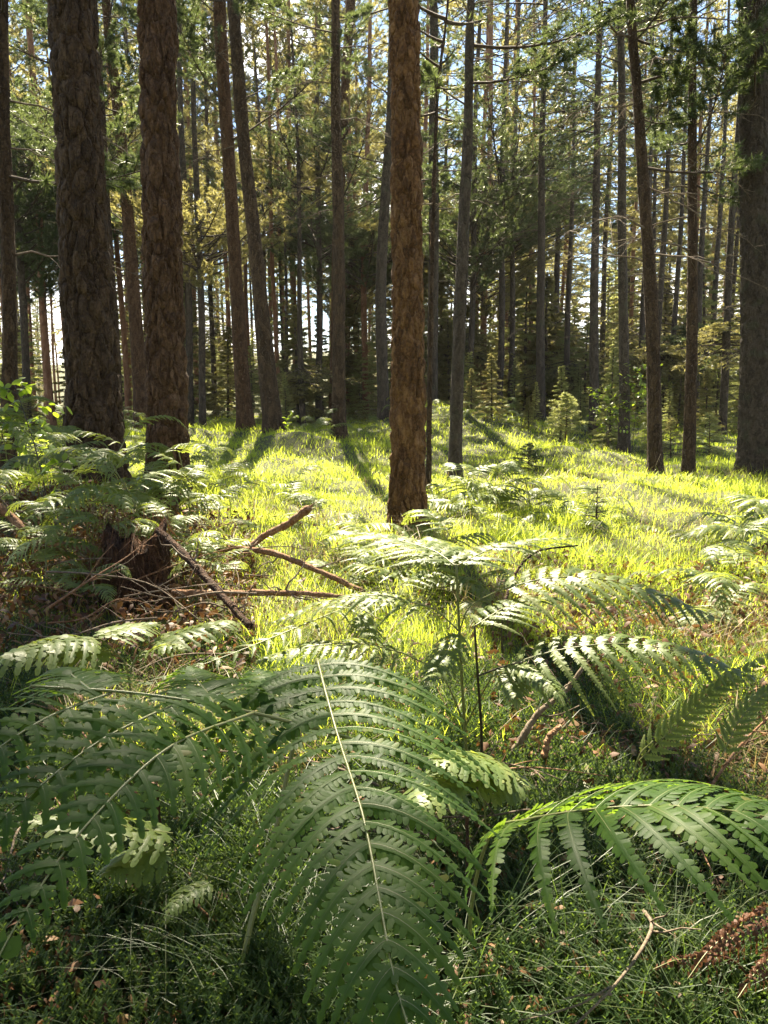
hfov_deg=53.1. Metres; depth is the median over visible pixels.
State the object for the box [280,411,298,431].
beech sapling
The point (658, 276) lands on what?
spruce tree
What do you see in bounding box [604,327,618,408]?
young spruce
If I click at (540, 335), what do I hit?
spruce tree
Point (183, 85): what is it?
pine tree
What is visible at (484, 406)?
bracken fern
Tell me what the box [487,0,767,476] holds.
pine tree
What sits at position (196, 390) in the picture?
young spruce
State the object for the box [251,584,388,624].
dead twig
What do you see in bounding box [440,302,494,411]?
young spruce
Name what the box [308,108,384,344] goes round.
pine tree
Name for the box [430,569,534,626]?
bracken fern
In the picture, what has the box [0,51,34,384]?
pine tree
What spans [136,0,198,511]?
pine tree
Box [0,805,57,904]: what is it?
dead twig
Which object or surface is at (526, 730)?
fallen branch
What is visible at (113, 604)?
dead twig
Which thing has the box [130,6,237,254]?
pine tree
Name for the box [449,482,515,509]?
bracken fern
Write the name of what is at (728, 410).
young spruce
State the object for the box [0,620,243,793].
bracken fern
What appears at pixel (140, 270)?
young spruce
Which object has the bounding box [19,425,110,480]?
bracken fern
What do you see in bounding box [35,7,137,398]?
pine tree
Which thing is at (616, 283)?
young spruce
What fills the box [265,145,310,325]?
pine tree
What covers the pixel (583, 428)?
bracken fern
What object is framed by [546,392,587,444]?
pine sapling
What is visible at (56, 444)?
bracken fern
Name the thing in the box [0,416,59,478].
bracken fern
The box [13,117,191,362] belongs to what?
pine tree
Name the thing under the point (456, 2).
pine tree
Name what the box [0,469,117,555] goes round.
bracken fern
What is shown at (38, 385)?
spruce tree
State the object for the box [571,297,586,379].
young spruce
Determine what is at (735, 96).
pine tree
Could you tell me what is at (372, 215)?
pine tree
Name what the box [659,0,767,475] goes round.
pine tree
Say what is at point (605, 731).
dead twig
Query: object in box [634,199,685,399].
spruce tree
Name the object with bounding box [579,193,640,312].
pine tree
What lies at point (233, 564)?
dead twig
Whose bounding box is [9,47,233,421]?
pine tree
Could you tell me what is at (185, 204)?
pine tree
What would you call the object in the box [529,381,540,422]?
young spruce
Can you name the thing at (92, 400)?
pine tree
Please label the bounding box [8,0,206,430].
pine tree
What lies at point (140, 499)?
bracken fern
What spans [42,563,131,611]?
bracken fern
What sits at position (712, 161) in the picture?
pine tree
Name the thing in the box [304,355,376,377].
spruce tree
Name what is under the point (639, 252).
pine tree
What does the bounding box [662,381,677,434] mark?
young spruce
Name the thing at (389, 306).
young spruce
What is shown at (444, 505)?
bracken fern
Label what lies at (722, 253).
pine tree
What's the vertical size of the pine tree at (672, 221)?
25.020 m
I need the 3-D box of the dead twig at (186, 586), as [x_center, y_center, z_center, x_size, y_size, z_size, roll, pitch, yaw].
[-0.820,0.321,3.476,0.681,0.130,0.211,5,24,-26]
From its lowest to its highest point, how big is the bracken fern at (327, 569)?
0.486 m
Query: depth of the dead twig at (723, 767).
2.16 m
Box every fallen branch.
[0,498,95,552]
[154,527,255,631]
[171,538,366,592]
[171,556,355,603]
[510,632,589,756]
[540,717,568,759]
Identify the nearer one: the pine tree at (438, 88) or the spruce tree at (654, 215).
the pine tree at (438, 88)
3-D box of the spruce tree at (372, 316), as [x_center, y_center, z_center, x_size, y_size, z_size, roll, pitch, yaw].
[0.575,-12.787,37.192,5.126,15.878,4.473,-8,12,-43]
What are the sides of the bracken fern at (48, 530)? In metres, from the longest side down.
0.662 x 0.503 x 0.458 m
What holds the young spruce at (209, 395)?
on the ground at (360, 455)
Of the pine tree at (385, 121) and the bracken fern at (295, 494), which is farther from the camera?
the pine tree at (385, 121)
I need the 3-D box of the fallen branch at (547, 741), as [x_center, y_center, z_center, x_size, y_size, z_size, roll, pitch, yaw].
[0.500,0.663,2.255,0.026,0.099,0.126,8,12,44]
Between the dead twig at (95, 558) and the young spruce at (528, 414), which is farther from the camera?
the young spruce at (528, 414)
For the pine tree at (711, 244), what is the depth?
65.80 m
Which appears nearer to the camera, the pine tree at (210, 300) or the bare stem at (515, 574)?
the bare stem at (515, 574)
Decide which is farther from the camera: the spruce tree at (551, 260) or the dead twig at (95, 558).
the spruce tree at (551, 260)
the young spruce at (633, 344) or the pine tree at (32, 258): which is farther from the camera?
the young spruce at (633, 344)
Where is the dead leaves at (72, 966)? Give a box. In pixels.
[0,476,767,1023]
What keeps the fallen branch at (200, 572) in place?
on the rotten stump
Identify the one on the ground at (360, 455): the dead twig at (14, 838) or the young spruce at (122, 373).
the young spruce at (122, 373)
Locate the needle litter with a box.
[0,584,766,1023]
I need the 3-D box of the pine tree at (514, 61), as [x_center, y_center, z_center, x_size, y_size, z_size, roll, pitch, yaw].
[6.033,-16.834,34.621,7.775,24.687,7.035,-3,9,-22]
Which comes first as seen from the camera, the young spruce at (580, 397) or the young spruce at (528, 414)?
the young spruce at (528, 414)
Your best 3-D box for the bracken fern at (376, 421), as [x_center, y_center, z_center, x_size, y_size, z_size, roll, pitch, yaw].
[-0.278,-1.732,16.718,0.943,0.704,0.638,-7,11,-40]
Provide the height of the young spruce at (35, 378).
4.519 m
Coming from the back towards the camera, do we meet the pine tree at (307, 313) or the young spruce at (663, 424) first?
the pine tree at (307, 313)
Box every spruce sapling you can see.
[510,442,546,471]
[581,485,607,536]
[662,416,682,457]
[696,412,734,457]
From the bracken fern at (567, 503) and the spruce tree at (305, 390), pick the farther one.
the spruce tree at (305, 390)
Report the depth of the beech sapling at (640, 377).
16.01 m
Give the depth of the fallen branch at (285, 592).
3.76 m
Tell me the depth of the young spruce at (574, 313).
32.28 m
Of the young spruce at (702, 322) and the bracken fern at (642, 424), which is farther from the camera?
the young spruce at (702, 322)
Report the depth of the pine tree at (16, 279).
28.95 m
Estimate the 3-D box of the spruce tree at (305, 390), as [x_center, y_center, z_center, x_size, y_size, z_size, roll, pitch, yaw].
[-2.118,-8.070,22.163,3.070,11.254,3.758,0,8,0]
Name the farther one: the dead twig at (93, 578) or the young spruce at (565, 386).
the young spruce at (565, 386)
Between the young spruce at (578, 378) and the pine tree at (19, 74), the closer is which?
the young spruce at (578, 378)
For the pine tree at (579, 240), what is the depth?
61.22 m
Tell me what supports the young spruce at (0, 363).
on the ground at (360, 455)
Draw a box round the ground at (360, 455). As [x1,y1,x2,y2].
[0,351,767,1023]
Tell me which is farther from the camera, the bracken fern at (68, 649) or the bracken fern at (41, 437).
the bracken fern at (41, 437)
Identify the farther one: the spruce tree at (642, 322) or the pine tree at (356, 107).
the pine tree at (356, 107)
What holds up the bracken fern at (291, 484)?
on the ground at (360, 455)
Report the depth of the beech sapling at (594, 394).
17.28 m
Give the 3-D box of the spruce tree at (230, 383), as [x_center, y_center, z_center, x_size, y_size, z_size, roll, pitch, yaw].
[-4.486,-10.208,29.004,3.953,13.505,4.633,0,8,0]
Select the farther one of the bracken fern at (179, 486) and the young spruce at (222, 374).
the young spruce at (222, 374)
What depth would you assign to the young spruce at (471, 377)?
20.55 m
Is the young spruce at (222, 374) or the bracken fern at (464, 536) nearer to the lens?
the bracken fern at (464, 536)
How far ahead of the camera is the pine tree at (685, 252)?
77.54 m
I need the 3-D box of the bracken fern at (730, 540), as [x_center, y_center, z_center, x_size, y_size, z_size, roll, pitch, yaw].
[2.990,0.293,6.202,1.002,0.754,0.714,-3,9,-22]
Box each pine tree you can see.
[0,0,51,411]
[0,0,142,481]
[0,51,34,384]
[0,90,110,431]
[0,190,56,329]
[8,0,51,410]
[8,0,182,433]
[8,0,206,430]
[8,1,105,344]
[9,15,58,406]
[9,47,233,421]
[10,0,139,425]
[10,33,50,320]
[12,60,43,99]
[13,0,259,426]
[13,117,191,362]
[25,0,189,407]
[31,285,61,403]
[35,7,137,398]
[36,29,117,202]
[46,294,60,404]
[47,0,131,485]
[48,2,331,427]
[97,0,196,344]
[101,0,233,183]
[101,0,273,414]
[113,0,370,430]
[113,178,141,369]
[117,0,267,412]
[127,4,237,374]
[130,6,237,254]
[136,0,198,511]
[175,0,312,433]
[177,2,369,401]
[182,0,303,396]
[183,1,283,410]
[188,10,372,358]
[194,107,241,359]
[194,133,227,370]
[196,261,249,401]
[198,3,312,343]
[200,3,326,339]
[212,183,267,315]
[231,0,367,399]
[232,0,381,420]
[232,0,391,439]
[236,119,277,300]
[239,0,457,419]
[244,0,376,351]
[246,38,323,330]
[247,0,422,328]
[248,216,290,317]
[258,1,390,400]
[260,21,362,354]
[263,2,383,220]
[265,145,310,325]
[275,0,391,425]
[275,194,325,305]
[276,73,362,401]
[276,256,314,320]
[278,0,487,420]
[295,38,380,396]
[301,0,388,409]
[304,37,383,382]
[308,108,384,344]
[313,0,562,404]
[320,113,381,296]
[321,77,378,220]
[323,13,458,221]
[349,2,505,298]
[353,119,382,405]
[362,3,560,395]
[362,103,438,286]
[364,0,514,374]
[371,74,451,200]
[373,76,461,305]
[380,0,617,414]
[383,0,430,534]
[418,0,491,493]
[420,0,548,402]
[420,0,628,480]
[422,0,602,416]
[422,1,602,410]
[441,1,629,411]
[445,0,582,328]
[446,0,585,410]
[461,8,594,362]
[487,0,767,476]
[494,54,571,402]
[497,113,554,254]
[503,0,628,396]
[503,0,703,408]
[528,95,629,326]
[545,133,612,307]
[561,0,767,475]
[573,76,653,311]
[575,2,731,356]
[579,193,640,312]
[582,2,736,406]
[585,1,712,348]
[599,223,640,301]
[604,0,739,406]
[626,71,715,258]
[636,154,686,285]
[637,158,713,342]
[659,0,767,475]
[665,147,733,308]
[671,160,722,314]
[673,0,737,314]
[673,44,740,397]
[674,186,739,315]
[675,121,739,309]
[684,71,739,315]
[699,203,739,321]
[711,121,740,406]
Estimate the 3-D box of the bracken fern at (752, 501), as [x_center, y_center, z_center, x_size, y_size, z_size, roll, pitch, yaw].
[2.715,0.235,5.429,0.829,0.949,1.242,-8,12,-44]
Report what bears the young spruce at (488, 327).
on the ground at (360, 455)
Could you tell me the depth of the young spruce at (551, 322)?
33.17 m
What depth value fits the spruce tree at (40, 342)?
113.52 m
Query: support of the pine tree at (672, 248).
on the ground at (360, 455)
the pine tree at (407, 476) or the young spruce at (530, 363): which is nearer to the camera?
the pine tree at (407, 476)
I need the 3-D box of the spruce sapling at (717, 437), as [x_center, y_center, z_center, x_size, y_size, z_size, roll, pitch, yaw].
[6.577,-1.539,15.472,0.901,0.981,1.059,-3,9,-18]
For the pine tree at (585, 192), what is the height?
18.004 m
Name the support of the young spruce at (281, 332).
on the ground at (360, 455)
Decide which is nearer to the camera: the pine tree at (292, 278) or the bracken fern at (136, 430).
the bracken fern at (136, 430)
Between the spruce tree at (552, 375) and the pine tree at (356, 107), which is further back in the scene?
the pine tree at (356, 107)
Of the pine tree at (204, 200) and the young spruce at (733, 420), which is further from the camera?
the pine tree at (204, 200)
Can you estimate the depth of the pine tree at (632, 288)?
37.84 m
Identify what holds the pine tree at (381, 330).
on the ground at (360, 455)
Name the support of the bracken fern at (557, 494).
on the ground at (360, 455)
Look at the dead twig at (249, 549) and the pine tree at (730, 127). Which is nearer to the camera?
the dead twig at (249, 549)
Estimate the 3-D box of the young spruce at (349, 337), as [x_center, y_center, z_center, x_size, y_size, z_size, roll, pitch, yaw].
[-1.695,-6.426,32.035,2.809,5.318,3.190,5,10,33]
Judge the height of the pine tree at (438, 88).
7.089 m
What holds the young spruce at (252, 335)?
on the ground at (360, 455)
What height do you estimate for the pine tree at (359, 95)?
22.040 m
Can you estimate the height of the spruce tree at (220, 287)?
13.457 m
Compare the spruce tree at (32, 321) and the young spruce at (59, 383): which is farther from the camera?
the spruce tree at (32, 321)
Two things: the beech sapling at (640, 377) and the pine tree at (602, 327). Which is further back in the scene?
the pine tree at (602, 327)
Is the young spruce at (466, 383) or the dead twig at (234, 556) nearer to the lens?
the dead twig at (234, 556)
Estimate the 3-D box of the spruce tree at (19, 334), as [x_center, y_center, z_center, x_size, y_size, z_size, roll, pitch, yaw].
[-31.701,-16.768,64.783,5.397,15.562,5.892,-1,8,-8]
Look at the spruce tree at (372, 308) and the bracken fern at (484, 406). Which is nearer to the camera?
the bracken fern at (484, 406)
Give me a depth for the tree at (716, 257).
29.70 m
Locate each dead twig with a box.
[0,571,81,596]
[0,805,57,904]
[1,606,157,637]
[15,767,93,866]
[20,547,111,573]
[25,697,91,743]
[46,554,202,622]
[48,526,157,608]
[48,592,157,627]
[67,585,147,629]
[106,510,142,531]
[117,571,256,604]
[120,637,250,678]
[122,519,246,544]
[124,564,270,599]
[134,586,227,621]
[137,541,274,579]
[168,523,226,531]
[184,519,255,537]
[198,532,333,561]
[204,734,396,792]
[205,551,256,571]
[224,558,244,598]
[225,577,251,631]
[237,558,284,578]
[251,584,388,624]
[264,724,379,770]
[264,794,490,853]
[336,698,452,742]
[354,801,470,825]
[373,683,479,742]
[412,754,607,778]
[415,766,556,836]
[457,739,576,795]
[472,767,572,851]
[492,743,577,760]
[519,906,701,1023]
[575,720,635,746]
[604,791,749,890]
[614,676,684,691]
[634,718,767,749]
[707,687,767,789]
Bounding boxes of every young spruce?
[0,340,1,380]
[18,314,56,416]
[18,348,41,416]
[18,387,33,433]
[19,388,44,431]
[52,353,63,417]
[114,252,132,408]
[121,249,146,408]
[144,235,210,416]
[183,296,232,417]
[205,320,234,403]
[206,326,254,417]
[206,337,226,407]
[216,342,235,412]
[247,344,261,424]
[249,329,260,408]
[253,241,314,420]
[275,303,330,426]
[279,371,298,427]
[281,332,312,405]
[304,315,347,417]
[313,294,376,415]
[324,272,376,415]
[345,313,376,416]
[346,339,376,420]
[354,313,390,422]
[368,292,392,411]
[370,265,451,408]
[389,297,449,405]
[423,282,450,401]
[424,288,452,402]
[438,319,464,405]
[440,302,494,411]
[463,352,482,408]
[463,356,475,405]
[463,368,481,410]
[472,287,495,383]
[472,353,510,419]
[479,250,535,410]
[479,320,498,402]
[487,325,520,409]
[489,257,552,417]
[504,272,588,418]
[504,358,525,418]
[514,336,551,416]
[519,277,562,408]
[520,397,538,431]
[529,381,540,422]
[541,365,581,444]
[545,312,582,417]
[551,305,588,413]
[564,316,606,423]
[568,366,587,424]
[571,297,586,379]
[571,381,588,424]
[586,267,617,400]
[588,295,618,392]
[588,345,618,449]
[590,360,618,444]
[590,390,617,442]
[600,334,641,425]
[604,237,665,408]
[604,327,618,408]
[604,340,614,401]
[605,271,636,347]
[613,325,638,410]
[630,281,684,413]
[630,334,671,422]
[637,402,666,450]
[638,392,669,435]
[662,355,698,428]
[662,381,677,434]
[663,268,702,407]
[664,310,685,397]
[673,302,708,407]
[674,238,737,416]
[696,331,736,430]
[696,370,724,437]
[714,262,740,414]
[714,393,732,426]
[717,318,737,408]
[717,354,739,433]
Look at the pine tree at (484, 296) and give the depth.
29.56 m
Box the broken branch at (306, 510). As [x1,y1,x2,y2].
[248,501,316,546]
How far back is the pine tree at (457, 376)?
10.14 m
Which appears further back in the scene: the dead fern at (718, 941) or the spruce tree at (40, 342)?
the spruce tree at (40, 342)
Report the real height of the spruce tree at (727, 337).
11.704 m
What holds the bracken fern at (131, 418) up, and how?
on the ground at (360, 455)
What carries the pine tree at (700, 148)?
on the ground at (360, 455)
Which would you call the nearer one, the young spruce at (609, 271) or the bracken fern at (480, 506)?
the bracken fern at (480, 506)
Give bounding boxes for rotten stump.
[82,508,189,615]
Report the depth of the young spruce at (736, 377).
35.47 m
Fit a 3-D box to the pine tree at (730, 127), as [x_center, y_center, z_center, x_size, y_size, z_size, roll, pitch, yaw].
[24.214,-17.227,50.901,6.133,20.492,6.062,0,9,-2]
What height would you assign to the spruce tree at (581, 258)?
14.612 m
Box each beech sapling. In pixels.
[0,377,88,532]
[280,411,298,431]
[587,384,631,446]
[605,363,662,453]
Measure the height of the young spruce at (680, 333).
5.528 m
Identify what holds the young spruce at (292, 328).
on the ground at (360, 455)
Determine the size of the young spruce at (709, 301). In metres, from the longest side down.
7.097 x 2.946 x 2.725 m
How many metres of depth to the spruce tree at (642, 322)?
30.07 m
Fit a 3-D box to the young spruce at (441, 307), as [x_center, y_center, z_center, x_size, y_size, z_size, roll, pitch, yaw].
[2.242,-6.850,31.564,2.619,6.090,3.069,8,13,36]
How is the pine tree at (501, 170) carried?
on the ground at (360, 455)
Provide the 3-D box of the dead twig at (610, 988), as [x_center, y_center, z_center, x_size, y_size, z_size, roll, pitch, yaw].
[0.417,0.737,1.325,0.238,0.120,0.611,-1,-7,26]
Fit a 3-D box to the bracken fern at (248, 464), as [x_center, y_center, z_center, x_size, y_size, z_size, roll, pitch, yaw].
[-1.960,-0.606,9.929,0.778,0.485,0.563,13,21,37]
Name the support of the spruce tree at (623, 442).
on the ground at (360, 455)
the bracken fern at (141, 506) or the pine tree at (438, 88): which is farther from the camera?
the pine tree at (438, 88)
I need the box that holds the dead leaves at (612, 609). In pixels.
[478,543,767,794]
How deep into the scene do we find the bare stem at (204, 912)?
1.56 m
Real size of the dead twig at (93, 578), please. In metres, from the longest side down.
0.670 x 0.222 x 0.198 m
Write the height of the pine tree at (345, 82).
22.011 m
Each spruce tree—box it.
[0,294,41,376]
[0,296,41,362]
[31,294,55,402]
[32,286,52,396]
[32,296,63,372]
[32,319,52,403]
[49,49,146,383]
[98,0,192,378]
[127,81,229,371]
[196,149,232,392]
[204,250,233,384]
[204,285,225,382]
[218,46,289,394]
[220,239,280,402]
[250,102,310,420]
[258,19,361,426]
[289,300,314,368]
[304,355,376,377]
[350,294,390,392]
[357,100,454,375]
[360,125,427,346]
[425,321,521,407]
[448,0,627,422]
[467,150,520,340]
[494,236,560,393]
[497,63,611,408]
[508,20,607,418]
[516,63,609,339]
[523,0,672,435]
[546,228,599,378]
[554,0,681,455]
[560,254,585,327]
[572,176,617,336]
[582,2,720,385]
[598,61,710,399]
[598,243,640,353]
[601,21,700,418]
[605,208,658,354]
[630,4,737,418]
[634,129,686,339]
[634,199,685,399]
[635,233,674,344]
[636,24,739,420]
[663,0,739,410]
[666,101,740,435]
[666,346,739,390]
[679,118,740,350]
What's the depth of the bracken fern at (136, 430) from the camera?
12.35 m
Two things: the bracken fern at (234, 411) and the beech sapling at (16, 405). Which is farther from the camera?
the bracken fern at (234, 411)
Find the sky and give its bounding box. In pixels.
[0,0,739,364]
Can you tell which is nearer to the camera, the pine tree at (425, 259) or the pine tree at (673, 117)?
the pine tree at (673, 117)
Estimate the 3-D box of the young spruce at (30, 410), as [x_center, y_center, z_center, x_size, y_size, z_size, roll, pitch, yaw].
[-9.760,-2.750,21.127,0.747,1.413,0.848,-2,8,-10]
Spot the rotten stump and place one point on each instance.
(145, 560)
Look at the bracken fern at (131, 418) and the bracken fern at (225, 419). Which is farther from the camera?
the bracken fern at (131, 418)
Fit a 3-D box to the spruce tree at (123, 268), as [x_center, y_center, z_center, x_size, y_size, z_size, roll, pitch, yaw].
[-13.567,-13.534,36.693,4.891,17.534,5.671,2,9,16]
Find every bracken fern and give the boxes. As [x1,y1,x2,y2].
[0,396,73,493]
[0,407,58,462]
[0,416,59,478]
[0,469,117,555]
[0,521,86,588]
[0,547,84,609]
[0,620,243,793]
[0,665,394,974]
[1,432,118,496]
[5,500,103,593]
[6,493,158,591]
[15,815,177,887]
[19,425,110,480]
[20,448,166,543]
[22,425,53,457]
[31,446,206,539]
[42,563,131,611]
[59,494,180,539]
[60,415,189,483]
[72,455,174,523]
[111,442,217,542]
[123,410,146,431]
[123,411,132,421]
[124,436,144,452]
[124,501,222,573]
[125,428,144,445]
[126,436,145,462]
[132,597,384,781]
[162,880,219,925]
[168,515,245,589]
[168,536,261,589]
[175,657,500,1023]
[177,469,253,525]
[190,440,254,490]
[192,462,274,515]
[210,444,254,472]
[216,411,235,423]
[218,518,284,572]
[220,405,235,418]
[255,530,716,750]
[263,465,325,508]
[268,492,335,521]
[283,415,299,426]
[289,495,372,531]
[291,559,376,604]
[299,416,334,436]
[315,408,354,435]
[315,522,413,567]
[316,522,436,583]
[325,546,468,618]
[352,416,383,437]
[382,489,479,519]
[401,509,510,606]
[402,750,534,832]
[405,509,468,537]
[426,464,531,513]
[427,462,493,498]
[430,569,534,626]
[432,399,449,417]
[436,500,512,529]
[438,463,547,518]
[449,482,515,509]
[463,402,497,418]
[464,779,767,976]
[469,596,759,752]
[475,401,500,410]
[475,459,572,504]
[498,489,582,512]
[499,397,515,414]
[500,410,530,421]
[517,489,599,526]
[520,543,581,573]
[558,485,637,533]
[560,582,629,605]
[562,415,588,432]
[580,418,592,429]
[583,502,665,534]
[626,568,703,607]
[631,653,767,781]
[636,415,668,428]
[650,567,767,641]
[664,515,747,542]
[675,493,767,551]
[677,510,767,556]
[696,432,724,453]
[697,518,767,578]
[699,429,726,442]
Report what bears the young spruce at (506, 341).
on the ground at (360, 455)
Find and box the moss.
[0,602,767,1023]
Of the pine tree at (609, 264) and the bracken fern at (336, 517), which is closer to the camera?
the bracken fern at (336, 517)
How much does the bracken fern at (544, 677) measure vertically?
0.630 m
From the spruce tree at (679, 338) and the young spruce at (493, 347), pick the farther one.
the young spruce at (493, 347)
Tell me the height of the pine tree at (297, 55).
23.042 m
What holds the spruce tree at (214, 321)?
on the ground at (360, 455)
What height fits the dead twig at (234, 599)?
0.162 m
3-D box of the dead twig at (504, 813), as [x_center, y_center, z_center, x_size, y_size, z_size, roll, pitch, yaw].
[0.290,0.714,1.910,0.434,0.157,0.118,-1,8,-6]
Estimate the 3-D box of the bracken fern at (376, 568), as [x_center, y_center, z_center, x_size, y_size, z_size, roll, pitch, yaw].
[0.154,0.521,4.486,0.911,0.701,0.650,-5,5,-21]
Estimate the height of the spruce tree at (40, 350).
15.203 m
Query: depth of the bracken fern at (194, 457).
7.92 m
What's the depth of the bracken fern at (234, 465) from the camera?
6.34 m
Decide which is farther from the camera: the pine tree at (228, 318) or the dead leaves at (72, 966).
the pine tree at (228, 318)
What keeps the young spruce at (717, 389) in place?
on the ground at (360, 455)
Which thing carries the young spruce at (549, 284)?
on the ground at (360, 455)
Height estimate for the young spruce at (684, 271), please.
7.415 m
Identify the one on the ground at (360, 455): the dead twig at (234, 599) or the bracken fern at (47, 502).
the bracken fern at (47, 502)
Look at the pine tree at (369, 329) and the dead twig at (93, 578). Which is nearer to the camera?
the dead twig at (93, 578)
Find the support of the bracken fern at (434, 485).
on the ground at (360, 455)
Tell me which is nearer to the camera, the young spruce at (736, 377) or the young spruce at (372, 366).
the young spruce at (372, 366)
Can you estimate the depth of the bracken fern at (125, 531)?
4.50 m
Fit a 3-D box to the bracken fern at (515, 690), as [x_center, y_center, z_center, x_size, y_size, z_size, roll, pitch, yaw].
[0.251,0.470,2.242,1.175,0.748,1.059,7,11,38]
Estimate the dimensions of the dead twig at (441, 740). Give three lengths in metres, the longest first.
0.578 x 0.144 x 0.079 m
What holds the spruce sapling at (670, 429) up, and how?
on the ground at (360, 455)
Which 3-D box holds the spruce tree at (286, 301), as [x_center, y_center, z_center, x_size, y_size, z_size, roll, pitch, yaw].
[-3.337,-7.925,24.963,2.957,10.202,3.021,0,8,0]
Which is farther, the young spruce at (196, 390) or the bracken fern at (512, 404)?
the young spruce at (196, 390)
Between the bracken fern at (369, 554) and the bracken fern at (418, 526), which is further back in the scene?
the bracken fern at (418, 526)
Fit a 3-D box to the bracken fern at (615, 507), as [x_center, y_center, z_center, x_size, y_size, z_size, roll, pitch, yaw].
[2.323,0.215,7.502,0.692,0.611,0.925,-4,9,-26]
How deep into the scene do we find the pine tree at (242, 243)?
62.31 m
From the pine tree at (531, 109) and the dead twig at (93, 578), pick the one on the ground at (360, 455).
the pine tree at (531, 109)
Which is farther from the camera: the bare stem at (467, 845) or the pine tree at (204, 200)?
the pine tree at (204, 200)
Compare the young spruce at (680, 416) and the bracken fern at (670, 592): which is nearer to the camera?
the bracken fern at (670, 592)
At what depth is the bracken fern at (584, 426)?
20.67 m
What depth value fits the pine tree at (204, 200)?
60.52 m
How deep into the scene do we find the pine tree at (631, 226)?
44.53 m
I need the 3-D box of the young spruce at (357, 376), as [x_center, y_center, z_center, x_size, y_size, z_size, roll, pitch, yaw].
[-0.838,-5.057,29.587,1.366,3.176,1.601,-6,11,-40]
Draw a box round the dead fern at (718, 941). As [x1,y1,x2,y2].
[653,902,767,998]
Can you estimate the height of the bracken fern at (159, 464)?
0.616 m
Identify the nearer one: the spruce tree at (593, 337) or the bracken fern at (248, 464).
the bracken fern at (248, 464)
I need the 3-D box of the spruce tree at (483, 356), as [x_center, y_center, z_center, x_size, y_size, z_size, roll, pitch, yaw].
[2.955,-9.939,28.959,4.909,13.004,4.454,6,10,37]
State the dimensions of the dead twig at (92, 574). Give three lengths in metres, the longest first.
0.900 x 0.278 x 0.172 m
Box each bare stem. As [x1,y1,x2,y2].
[154,783,163,844]
[188,896,230,943]
[465,816,470,922]
[496,545,577,606]
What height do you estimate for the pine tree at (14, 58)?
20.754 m
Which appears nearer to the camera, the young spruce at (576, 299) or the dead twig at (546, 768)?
the dead twig at (546, 768)
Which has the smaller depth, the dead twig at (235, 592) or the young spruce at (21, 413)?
the dead twig at (235, 592)
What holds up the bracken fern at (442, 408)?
on the ground at (360, 455)
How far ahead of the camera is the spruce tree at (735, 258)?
33.98 m
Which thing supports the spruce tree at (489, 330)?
on the ground at (360, 455)
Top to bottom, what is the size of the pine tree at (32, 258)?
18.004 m
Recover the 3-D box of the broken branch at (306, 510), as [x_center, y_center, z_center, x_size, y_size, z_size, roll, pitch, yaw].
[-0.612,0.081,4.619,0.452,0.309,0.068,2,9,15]
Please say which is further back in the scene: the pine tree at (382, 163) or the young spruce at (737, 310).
the pine tree at (382, 163)
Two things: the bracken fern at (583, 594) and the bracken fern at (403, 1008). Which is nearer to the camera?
the bracken fern at (403, 1008)
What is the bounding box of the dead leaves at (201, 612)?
[0,479,262,687]
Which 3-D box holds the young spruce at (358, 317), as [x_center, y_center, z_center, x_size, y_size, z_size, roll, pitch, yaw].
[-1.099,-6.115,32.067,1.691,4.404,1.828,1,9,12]
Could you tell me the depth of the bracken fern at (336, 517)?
6.25 m
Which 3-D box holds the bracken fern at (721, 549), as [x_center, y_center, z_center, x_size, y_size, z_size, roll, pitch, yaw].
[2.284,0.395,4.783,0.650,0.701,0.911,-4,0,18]
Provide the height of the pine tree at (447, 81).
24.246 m
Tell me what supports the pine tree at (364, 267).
on the ground at (360, 455)
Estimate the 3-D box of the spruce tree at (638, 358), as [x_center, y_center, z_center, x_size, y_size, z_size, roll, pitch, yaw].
[8.657,-10.295,23.867,4.486,15.304,3.781,0,8,0]
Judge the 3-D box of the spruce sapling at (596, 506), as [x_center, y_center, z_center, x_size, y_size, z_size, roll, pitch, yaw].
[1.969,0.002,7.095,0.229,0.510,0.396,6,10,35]
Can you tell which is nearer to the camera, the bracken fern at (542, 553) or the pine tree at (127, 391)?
the bracken fern at (542, 553)
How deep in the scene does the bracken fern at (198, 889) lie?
1.52 m
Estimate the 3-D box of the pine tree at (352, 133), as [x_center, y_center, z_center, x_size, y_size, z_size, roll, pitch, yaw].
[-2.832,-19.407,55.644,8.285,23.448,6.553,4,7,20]
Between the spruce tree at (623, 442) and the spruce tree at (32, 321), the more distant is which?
the spruce tree at (32, 321)
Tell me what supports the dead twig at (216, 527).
on the dead twig
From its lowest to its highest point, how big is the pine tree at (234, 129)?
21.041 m
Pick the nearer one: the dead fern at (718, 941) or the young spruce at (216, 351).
the dead fern at (718, 941)
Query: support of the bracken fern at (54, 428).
on the ground at (360, 455)
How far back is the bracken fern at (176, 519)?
4.38 m

